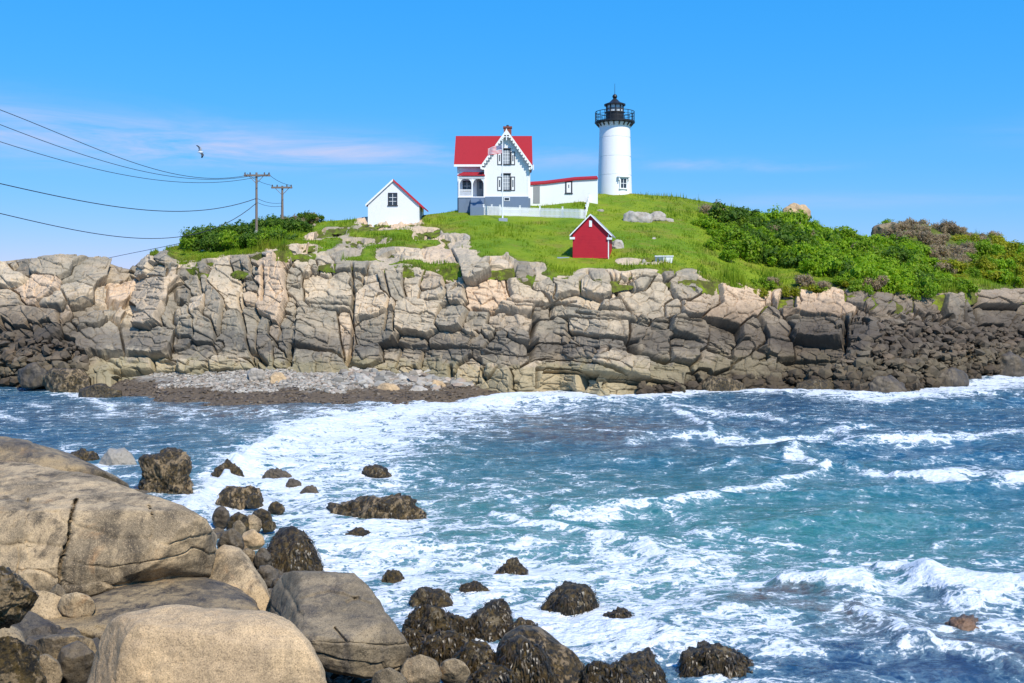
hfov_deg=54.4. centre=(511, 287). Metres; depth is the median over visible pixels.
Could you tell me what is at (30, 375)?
boulder
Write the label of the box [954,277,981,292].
shrub
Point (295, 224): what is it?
shrub
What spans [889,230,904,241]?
shrub
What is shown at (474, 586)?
surf rock
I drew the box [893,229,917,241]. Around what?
shrub
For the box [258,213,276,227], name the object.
shrub
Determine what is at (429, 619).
surf rock
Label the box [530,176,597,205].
covered way
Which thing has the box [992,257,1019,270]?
shrub
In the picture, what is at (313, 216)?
shrub
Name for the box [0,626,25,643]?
boulder
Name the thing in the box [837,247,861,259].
shrub
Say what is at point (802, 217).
shrub
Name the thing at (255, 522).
stone
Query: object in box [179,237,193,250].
shrub
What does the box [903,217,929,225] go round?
shrub
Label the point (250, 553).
stone
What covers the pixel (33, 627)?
shore
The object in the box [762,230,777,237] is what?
shrub
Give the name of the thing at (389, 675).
stone
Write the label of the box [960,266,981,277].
shrub
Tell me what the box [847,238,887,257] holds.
shrub
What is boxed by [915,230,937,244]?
shrub
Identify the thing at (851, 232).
shrub
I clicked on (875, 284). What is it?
shrub
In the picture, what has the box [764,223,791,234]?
shrub
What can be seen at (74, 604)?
stone
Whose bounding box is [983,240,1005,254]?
shrub
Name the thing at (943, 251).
shrub
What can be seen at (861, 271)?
shrub
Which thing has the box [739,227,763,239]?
shrub
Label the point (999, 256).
shrub
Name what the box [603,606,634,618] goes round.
surf rock
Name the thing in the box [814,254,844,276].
shrub
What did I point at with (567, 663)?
surf rock
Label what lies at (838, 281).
shrub
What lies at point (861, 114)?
sky
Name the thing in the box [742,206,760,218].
shrub
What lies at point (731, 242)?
shrub
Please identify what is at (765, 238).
shrub
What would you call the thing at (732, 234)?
shrub
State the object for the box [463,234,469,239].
outcrop
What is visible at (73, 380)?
boulder
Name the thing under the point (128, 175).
power line
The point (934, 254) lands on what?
shrub
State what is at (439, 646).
surf rock
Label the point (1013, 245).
shrub
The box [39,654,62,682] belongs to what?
stone
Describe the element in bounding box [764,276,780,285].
shrub
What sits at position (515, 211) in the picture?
picket fence
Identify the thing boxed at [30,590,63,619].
boulder
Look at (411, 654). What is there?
surf rock
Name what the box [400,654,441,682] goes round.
stone
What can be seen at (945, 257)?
shrub
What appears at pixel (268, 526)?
stone
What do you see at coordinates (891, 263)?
shrub
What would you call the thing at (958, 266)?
shrub
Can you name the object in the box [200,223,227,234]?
shrub
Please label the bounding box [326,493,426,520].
surf rock
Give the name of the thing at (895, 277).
shrub
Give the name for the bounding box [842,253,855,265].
shrub
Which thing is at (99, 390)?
boulder
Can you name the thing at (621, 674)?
surf rock
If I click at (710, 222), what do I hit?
shrub
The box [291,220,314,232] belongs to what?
shrub
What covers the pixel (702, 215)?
shrub
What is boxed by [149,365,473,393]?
gravel
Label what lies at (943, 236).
shrub
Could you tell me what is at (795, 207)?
outcrop
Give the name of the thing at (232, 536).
stone
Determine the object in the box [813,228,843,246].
shrub
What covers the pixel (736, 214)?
shrub
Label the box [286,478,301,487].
surf rock
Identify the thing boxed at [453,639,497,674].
surf rock
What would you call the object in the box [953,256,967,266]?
shrub
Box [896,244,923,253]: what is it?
shrub
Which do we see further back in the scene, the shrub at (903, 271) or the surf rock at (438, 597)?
the shrub at (903, 271)
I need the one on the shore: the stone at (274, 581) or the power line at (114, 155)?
the stone at (274, 581)
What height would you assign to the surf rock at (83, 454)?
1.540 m
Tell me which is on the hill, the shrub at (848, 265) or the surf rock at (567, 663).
the shrub at (848, 265)
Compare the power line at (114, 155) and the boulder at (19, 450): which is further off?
the power line at (114, 155)
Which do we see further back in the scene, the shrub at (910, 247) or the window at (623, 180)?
the window at (623, 180)
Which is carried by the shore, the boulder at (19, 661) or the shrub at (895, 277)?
the boulder at (19, 661)
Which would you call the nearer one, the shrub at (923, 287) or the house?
the shrub at (923, 287)
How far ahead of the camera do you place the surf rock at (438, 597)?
28.41 m
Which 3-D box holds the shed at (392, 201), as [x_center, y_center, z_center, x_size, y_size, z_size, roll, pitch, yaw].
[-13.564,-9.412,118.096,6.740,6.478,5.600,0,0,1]
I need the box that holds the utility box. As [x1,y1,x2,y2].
[654,256,673,262]
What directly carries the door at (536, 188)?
in the covered way
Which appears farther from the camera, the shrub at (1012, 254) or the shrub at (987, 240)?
the shrub at (987, 240)
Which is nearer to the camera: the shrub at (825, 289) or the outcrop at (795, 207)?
the shrub at (825, 289)
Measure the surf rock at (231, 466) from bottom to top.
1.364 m
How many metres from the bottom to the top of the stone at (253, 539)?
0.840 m
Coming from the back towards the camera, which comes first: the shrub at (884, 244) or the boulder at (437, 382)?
the shrub at (884, 244)
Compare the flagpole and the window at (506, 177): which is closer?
the flagpole
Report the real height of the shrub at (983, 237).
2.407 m
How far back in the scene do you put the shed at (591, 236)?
97.95 m
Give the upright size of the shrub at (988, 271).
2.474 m
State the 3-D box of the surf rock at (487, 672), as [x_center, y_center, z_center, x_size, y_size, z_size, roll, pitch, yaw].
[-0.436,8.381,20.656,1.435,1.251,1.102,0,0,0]
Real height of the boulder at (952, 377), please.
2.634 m
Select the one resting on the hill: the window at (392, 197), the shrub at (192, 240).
the shrub at (192, 240)
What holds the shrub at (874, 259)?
on the hill
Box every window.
[387,193,397,205]
[463,181,471,191]
[501,149,510,164]
[501,174,510,190]
[565,181,572,193]
[617,175,629,188]
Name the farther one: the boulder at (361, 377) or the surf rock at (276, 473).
the boulder at (361, 377)
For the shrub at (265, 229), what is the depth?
104.65 m
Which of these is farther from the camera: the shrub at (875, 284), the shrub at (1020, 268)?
the shrub at (1020, 268)
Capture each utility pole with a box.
[244,172,269,232]
[271,185,291,218]
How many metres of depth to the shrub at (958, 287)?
106.35 m
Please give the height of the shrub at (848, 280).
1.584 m
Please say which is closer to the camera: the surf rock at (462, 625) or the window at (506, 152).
the surf rock at (462, 625)
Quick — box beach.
[110,371,494,405]
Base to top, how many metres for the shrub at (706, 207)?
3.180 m
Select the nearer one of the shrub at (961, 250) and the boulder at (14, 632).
the boulder at (14, 632)
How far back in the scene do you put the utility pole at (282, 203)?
109.88 m
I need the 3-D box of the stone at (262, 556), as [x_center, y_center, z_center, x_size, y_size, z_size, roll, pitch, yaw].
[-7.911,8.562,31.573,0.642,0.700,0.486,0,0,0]
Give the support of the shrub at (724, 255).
on the hill
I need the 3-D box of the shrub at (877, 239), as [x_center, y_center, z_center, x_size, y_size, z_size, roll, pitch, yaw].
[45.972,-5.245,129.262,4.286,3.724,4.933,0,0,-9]
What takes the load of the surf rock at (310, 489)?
in the sea
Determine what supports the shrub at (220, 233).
on the hill
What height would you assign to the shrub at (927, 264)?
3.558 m
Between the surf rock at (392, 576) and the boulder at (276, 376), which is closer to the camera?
the surf rock at (392, 576)
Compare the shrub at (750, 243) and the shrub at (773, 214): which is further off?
the shrub at (773, 214)
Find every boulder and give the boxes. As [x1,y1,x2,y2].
[0,436,129,487]
[0,461,216,596]
[0,565,38,628]
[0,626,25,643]
[0,636,46,682]
[17,362,47,388]
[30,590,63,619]
[35,633,96,659]
[43,368,89,392]
[50,577,259,638]
[78,383,121,397]
[87,604,326,682]
[207,544,270,611]
[247,368,264,381]
[269,372,286,382]
[270,571,410,678]
[353,375,372,380]
[377,383,399,390]
[409,385,427,390]
[431,380,445,386]
[702,376,744,390]
[795,378,834,389]
[868,375,906,392]
[938,367,968,386]
[996,351,1023,376]
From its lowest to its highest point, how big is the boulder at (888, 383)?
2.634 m
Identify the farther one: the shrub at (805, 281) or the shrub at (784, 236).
the shrub at (784, 236)
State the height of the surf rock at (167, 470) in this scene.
2.732 m
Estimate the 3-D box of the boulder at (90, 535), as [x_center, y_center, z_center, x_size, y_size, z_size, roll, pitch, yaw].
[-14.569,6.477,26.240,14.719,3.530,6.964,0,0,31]
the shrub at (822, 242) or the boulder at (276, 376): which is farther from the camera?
the shrub at (822, 242)
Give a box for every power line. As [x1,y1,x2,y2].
[0,124,248,179]
[0,141,267,182]
[0,183,255,211]
[0,203,255,238]
[1,110,246,178]
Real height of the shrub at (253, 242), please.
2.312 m
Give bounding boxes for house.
[454,125,533,214]
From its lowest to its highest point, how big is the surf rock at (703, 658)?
1.724 m
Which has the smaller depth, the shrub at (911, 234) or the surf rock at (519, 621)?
the surf rock at (519, 621)
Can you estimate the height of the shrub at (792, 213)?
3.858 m
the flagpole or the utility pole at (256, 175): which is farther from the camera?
the flagpole
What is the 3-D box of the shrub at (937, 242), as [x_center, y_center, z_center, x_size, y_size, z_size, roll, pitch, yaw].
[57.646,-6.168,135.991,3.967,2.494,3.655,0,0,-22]
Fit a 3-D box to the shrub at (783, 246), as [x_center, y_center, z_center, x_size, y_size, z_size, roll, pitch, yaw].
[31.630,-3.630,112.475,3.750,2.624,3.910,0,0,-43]
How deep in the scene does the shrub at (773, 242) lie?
114.17 m
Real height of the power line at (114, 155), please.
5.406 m
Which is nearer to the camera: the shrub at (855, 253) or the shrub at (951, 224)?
the shrub at (855, 253)
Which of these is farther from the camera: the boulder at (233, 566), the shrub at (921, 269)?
the shrub at (921, 269)
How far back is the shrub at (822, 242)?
113.96 m
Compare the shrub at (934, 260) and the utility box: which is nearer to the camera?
the utility box
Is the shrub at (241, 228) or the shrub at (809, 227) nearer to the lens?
the shrub at (241, 228)
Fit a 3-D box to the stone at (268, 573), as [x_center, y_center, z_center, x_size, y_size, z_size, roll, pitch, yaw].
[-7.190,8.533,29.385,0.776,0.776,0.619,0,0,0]
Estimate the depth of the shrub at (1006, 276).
115.30 m
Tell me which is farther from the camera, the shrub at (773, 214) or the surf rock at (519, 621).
the shrub at (773, 214)
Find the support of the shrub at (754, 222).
on the hill
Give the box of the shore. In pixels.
[12,488,371,682]
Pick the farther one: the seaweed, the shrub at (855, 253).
the shrub at (855, 253)
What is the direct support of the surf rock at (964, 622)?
in the sea
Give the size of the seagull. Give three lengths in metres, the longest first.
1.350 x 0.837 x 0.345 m
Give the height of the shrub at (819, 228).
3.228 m
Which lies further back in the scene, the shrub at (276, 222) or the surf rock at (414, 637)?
the shrub at (276, 222)
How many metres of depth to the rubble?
91.12 m
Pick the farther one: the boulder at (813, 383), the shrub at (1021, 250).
the shrub at (1021, 250)
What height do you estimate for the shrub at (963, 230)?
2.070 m
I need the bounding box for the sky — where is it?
[0,0,1023,268]
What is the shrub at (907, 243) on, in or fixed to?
on the hill
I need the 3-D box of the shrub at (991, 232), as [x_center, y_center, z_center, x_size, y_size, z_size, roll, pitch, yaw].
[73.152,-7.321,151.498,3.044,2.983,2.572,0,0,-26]
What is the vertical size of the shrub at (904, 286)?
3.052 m
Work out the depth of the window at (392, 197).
115.49 m
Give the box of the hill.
[151,193,1023,313]
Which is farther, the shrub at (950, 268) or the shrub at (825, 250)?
the shrub at (950, 268)
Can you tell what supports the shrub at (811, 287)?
on the hill
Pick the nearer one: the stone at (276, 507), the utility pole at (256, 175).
the stone at (276, 507)
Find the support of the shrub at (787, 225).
on the hill
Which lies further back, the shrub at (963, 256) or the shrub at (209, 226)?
the shrub at (963, 256)
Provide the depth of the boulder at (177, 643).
15.25 m
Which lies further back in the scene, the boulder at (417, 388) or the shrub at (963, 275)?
the shrub at (963, 275)
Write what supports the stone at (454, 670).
on the shore
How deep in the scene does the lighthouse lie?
132.38 m
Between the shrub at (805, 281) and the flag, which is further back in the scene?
the flag
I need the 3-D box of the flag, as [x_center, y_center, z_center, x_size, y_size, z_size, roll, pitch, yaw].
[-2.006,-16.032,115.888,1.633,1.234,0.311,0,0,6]
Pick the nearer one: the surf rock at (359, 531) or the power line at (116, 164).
the surf rock at (359, 531)
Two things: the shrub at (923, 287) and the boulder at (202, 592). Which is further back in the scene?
the shrub at (923, 287)
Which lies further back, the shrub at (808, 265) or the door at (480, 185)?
the door at (480, 185)
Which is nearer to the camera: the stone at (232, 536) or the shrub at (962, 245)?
the stone at (232, 536)
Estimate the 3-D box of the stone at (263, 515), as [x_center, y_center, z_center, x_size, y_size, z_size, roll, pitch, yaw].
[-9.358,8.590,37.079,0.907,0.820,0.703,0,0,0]
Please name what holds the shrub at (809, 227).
on the hill
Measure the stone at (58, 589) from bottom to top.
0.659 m
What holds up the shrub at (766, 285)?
on the hill
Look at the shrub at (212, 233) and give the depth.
103.91 m
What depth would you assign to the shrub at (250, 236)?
100.35 m
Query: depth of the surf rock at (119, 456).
50.58 m
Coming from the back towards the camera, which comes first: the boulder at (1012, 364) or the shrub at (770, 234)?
the shrub at (770, 234)
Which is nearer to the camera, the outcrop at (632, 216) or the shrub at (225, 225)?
the shrub at (225, 225)
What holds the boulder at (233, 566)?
on the shore
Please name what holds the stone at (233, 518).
on the shore
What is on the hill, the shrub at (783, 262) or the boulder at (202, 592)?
the shrub at (783, 262)
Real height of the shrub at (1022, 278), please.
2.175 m
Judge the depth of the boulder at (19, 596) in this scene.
13.33 m
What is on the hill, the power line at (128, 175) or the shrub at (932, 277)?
the shrub at (932, 277)
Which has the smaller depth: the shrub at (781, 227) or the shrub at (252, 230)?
the shrub at (252, 230)
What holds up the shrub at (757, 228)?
on the hill
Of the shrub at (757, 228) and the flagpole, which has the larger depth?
the shrub at (757, 228)
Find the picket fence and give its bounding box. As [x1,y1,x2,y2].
[483,197,588,218]
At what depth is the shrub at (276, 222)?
107.19 m
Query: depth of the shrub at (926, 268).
111.73 m
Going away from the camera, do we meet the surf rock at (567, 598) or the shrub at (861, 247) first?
the surf rock at (567, 598)
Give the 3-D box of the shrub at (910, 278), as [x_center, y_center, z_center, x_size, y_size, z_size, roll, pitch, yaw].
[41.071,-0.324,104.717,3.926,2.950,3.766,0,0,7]
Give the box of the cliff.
[0,217,1023,395]
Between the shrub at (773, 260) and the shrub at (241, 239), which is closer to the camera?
the shrub at (241, 239)
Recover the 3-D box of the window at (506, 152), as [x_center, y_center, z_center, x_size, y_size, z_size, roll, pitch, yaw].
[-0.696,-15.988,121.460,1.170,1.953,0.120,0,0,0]
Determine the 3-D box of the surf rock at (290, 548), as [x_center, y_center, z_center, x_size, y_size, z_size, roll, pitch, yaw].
[-7.163,8.816,32.346,2.288,2.028,1.861,0,0,0]
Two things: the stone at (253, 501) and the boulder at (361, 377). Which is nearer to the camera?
the stone at (253, 501)
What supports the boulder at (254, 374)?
on the beach
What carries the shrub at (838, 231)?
on the hill
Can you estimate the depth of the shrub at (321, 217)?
114.86 m
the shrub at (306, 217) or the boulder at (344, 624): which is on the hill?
the shrub at (306, 217)
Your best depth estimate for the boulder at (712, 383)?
85.16 m
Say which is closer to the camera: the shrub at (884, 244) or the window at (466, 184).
the window at (466, 184)
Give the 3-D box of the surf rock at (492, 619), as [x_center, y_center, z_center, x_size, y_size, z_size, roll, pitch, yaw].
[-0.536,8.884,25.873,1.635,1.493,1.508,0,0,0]
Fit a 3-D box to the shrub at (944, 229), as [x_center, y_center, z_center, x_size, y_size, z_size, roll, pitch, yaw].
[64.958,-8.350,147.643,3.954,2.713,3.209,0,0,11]
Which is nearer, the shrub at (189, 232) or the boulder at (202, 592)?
the boulder at (202, 592)
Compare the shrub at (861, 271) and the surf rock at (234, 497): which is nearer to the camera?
the surf rock at (234, 497)
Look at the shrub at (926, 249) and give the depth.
123.41 m
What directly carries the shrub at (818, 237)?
on the hill
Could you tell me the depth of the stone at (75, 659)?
17.35 m
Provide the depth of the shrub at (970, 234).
146.72 m
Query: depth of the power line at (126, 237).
92.26 m
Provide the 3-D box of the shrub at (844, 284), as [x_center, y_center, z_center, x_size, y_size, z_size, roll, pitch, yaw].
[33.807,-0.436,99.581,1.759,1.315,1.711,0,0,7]
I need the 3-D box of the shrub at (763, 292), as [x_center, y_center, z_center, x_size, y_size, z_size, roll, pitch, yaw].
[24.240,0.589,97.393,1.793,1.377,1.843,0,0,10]
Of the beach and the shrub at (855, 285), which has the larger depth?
the shrub at (855, 285)
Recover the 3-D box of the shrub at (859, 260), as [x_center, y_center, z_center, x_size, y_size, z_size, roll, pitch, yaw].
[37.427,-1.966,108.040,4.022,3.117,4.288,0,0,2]
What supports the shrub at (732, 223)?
on the hill
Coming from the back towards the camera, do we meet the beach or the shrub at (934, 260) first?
the shrub at (934, 260)
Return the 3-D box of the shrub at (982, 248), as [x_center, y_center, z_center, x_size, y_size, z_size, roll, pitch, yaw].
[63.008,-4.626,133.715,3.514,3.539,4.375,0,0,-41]
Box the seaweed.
[111,379,499,406]
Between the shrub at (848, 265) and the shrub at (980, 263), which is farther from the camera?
the shrub at (980, 263)
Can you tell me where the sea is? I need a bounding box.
[0,375,1023,682]
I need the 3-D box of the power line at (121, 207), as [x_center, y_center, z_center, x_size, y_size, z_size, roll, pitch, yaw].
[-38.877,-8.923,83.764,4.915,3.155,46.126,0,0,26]
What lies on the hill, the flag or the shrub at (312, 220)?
the shrub at (312, 220)
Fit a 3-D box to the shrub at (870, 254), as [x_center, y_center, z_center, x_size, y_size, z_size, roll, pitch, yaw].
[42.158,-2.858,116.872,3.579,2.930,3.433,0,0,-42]
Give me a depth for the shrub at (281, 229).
103.30 m
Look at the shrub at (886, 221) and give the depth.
147.62 m
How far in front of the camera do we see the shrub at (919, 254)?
115.84 m
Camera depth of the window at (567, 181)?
125.95 m
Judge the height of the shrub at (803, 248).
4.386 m
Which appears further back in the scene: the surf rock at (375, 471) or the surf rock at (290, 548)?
the surf rock at (375, 471)
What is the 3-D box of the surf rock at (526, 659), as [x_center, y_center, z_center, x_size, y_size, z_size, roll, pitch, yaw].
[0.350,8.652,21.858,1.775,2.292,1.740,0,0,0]
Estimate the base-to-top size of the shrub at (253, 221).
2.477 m
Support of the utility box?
on the hill
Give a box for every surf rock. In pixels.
[70,448,98,460]
[99,448,136,464]
[138,447,193,494]
[210,458,244,476]
[215,485,263,509]
[262,468,291,478]
[266,526,323,572]
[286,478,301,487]
[300,485,318,493]
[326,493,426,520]
[345,527,370,536]
[362,464,391,477]
[381,569,404,582]
[398,650,414,672]
[401,604,459,635]
[401,627,428,656]
[409,586,452,607]
[417,629,468,666]
[447,612,475,639]
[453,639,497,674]
[458,580,491,594]
[467,662,520,682]
[470,597,515,641]
[494,557,528,574]
[495,635,560,682]
[496,625,584,682]
[504,617,537,633]
[539,580,599,616]
[576,659,614,682]
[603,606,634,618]
[607,661,645,682]
[608,647,667,682]
[675,640,753,678]
[945,614,978,630]
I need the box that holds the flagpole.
[499,138,507,220]
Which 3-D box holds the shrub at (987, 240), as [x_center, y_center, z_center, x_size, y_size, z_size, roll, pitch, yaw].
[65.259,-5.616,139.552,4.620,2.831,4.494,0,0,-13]
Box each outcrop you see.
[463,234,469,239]
[612,239,623,248]
[623,211,652,222]
[651,211,665,220]
[782,203,810,219]
[871,222,894,235]
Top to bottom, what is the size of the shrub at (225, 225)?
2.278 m
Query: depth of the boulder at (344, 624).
20.12 m
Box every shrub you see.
[178,224,207,241]
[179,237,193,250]
[190,235,207,249]
[192,235,217,251]
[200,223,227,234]
[204,228,222,239]
[210,232,224,250]
[212,222,235,233]
[218,232,245,249]
[219,229,236,235]
[221,219,254,234]
[229,230,251,238]
[231,232,251,247]
[243,230,258,246]
[244,225,266,233]
[246,232,275,248]
[250,217,265,223]
[256,227,300,241]
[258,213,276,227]
[261,215,286,228]
[262,224,281,231]
[266,215,292,229]
[266,226,291,234]
[279,216,305,232]
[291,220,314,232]
[296,210,317,224]
[299,211,311,222]
[308,212,318,223]
[316,213,324,221]
[690,217,701,225]
[698,200,726,214]
[698,215,724,229]
[699,213,706,218]
[701,239,721,250]
[706,225,733,238]
[707,199,745,222]
[710,227,750,244]
[717,221,737,228]
[717,249,739,261]
[722,240,745,251]
[727,223,755,233]
[727,234,762,262]
[734,215,759,228]
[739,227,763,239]
[739,237,780,264]
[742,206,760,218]
[743,223,768,232]
[744,211,769,222]
[747,229,770,244]
[750,276,775,288]
[751,213,784,228]
[754,287,768,297]
[757,205,789,222]
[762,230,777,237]
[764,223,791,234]
[764,237,798,248]
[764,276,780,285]
[767,249,795,266]
[769,225,820,248]
[776,248,811,267]
[780,244,790,251]
[781,215,806,228]
[782,285,800,298]
[783,208,811,223]
[784,221,798,232]
[785,209,818,228]
[788,240,821,258]
[790,233,824,241]
[792,224,816,235]
[793,274,814,286]
[796,284,823,293]
[797,237,829,248]
[797,255,823,274]
[807,242,843,263]
[810,222,831,232]
[812,250,853,263]
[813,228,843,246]
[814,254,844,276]
[814,284,827,291]
[815,280,830,292]
[825,258,855,276]
[831,276,848,285]
[832,239,854,254]
[833,226,849,238]
[836,225,864,240]
[836,260,883,286]
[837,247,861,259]
[841,277,855,286]
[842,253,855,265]
[843,235,860,247]
[846,276,863,283]
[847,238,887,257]
[847,278,873,294]
[851,256,870,265]
[854,254,887,263]
[855,234,887,247]
[862,276,878,288]
[865,251,883,260]
[867,262,894,274]
[873,275,889,290]
[874,242,891,248]
[875,234,897,246]
[875,268,902,291]
[875,275,912,295]
[878,218,892,223]
[880,220,911,236]
[881,243,911,265]
[884,247,928,265]
[885,258,902,271]
[886,262,911,275]
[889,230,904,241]
[890,220,923,232]
[891,272,920,285]
[892,235,920,245]
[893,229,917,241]
[894,241,918,247]
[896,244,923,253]
[897,259,917,274]
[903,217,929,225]
[905,254,945,272]
[905,262,938,275]
[908,244,932,256]
[908,276,938,299]
[912,270,937,281]
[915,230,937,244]
[916,223,931,231]
[920,234,946,246]
[920,266,939,273]
[923,253,939,265]
[927,249,941,258]
[927,271,956,283]
[929,244,952,257]
[931,219,958,233]
[932,282,942,293]
[933,258,968,273]
[934,261,956,273]
[935,232,951,241]
[936,276,969,292]
[937,225,960,234]
[937,256,954,261]
[946,239,974,253]
[949,253,970,261]
[951,232,979,242]
[953,246,976,254]
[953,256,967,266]
[953,273,968,277]
[954,239,972,245]
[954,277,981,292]
[956,227,967,233]
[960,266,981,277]
[962,252,979,263]
[963,231,987,237]
[966,254,997,271]
[972,238,990,245]
[974,240,999,255]
[978,235,991,242]
[979,269,1003,281]
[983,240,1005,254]
[985,230,1001,235]
[986,233,1008,243]
[986,269,1012,281]
[989,253,1011,261]
[991,239,1019,251]
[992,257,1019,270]
[993,269,1022,285]
[1001,248,1023,260]
[1006,264,1023,276]
[1013,255,1023,266]
[1015,246,1023,255]
[1015,275,1023,286]
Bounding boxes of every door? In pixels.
[477,180,483,196]
[533,185,539,202]
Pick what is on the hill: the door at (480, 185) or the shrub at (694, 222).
the shrub at (694, 222)
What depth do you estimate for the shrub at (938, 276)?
108.19 m
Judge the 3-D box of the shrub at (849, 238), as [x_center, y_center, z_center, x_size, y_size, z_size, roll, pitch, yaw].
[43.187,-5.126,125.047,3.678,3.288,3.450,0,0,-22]
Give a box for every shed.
[365,179,427,226]
[570,214,615,258]
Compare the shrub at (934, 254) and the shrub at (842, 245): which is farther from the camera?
the shrub at (934, 254)
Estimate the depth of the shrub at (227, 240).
100.79 m
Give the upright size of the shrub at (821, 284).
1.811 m
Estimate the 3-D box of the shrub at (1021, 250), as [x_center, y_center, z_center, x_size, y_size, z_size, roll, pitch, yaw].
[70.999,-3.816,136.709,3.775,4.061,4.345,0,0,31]
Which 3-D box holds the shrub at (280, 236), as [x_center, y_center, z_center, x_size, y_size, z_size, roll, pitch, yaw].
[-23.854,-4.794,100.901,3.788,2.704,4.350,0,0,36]
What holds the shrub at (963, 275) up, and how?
on the hill
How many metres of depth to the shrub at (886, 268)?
103.31 m
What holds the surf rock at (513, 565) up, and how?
in the sea
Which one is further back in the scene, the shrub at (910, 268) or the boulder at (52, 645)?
the shrub at (910, 268)
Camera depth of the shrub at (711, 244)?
107.47 m
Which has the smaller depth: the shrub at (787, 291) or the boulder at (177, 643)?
the boulder at (177, 643)
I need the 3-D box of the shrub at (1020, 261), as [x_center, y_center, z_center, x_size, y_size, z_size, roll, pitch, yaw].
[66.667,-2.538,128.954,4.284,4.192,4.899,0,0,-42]
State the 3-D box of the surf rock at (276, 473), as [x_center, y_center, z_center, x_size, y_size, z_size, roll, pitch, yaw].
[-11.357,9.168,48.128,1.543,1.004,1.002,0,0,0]
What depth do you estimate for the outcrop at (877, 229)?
145.20 m
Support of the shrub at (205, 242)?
on the hill
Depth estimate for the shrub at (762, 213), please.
126.48 m
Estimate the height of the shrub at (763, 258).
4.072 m
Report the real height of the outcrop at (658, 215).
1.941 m
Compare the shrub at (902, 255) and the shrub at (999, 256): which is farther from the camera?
the shrub at (999, 256)
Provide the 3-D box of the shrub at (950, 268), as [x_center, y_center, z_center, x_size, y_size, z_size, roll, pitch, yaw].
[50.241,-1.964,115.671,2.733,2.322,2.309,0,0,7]
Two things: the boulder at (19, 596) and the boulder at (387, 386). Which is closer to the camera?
the boulder at (19, 596)
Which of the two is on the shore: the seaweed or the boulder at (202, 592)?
the boulder at (202, 592)
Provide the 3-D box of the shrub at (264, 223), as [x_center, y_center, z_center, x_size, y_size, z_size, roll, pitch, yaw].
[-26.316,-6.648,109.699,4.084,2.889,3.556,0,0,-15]
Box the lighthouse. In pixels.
[595,94,634,194]
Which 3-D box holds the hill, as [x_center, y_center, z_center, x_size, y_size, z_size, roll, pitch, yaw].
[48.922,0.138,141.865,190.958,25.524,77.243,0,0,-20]
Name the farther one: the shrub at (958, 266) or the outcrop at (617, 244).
the shrub at (958, 266)
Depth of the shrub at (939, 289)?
103.38 m
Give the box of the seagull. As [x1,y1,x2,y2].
[196,145,203,157]
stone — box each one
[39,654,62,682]
[50,584,65,596]
[57,592,95,617]
[57,641,94,682]
[212,506,229,527]
[217,528,244,549]
[226,512,248,530]
[232,520,245,534]
[242,529,264,549]
[243,548,254,561]
[246,493,261,508]
[248,514,261,532]
[252,508,272,523]
[253,547,271,567]
[258,565,279,588]
[262,520,275,532]
[268,501,284,514]
[270,578,278,588]
[371,667,406,682]
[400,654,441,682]
[439,658,469,682]
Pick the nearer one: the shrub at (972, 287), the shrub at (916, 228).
the shrub at (972, 287)
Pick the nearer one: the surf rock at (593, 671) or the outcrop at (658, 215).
the surf rock at (593, 671)
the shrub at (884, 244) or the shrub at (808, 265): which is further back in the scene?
the shrub at (884, 244)
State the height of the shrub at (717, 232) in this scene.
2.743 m
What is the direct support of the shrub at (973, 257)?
on the hill
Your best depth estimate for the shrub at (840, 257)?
106.44 m
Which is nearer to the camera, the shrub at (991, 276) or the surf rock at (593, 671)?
the surf rock at (593, 671)
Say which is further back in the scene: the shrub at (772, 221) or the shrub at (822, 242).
the shrub at (772, 221)
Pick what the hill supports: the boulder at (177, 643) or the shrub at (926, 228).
the shrub at (926, 228)
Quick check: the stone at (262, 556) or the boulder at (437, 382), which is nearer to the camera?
the stone at (262, 556)
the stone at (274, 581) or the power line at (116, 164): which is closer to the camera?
the stone at (274, 581)
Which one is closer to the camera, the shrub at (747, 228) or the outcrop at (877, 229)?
the shrub at (747, 228)
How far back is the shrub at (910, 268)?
110.03 m
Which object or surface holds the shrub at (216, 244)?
on the hill
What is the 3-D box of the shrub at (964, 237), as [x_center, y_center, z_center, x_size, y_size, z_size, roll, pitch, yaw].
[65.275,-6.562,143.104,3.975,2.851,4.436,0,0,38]
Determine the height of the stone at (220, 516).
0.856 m
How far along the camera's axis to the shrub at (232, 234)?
102.88 m
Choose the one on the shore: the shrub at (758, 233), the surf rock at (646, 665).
the surf rock at (646, 665)
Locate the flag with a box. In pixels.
[488,145,501,155]
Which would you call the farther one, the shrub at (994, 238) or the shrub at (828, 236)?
the shrub at (994, 238)
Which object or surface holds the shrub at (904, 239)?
on the hill
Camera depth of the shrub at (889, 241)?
128.86 m
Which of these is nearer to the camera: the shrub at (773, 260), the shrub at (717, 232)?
the shrub at (773, 260)
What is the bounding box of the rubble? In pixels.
[0,319,1023,394]
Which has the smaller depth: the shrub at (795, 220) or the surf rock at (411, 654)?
the surf rock at (411, 654)
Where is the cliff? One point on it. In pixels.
(146, 315)
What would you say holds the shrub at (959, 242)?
on the hill
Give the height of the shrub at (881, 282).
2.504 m
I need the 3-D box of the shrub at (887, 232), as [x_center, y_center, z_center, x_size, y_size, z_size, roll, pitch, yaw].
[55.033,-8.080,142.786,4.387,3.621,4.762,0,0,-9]

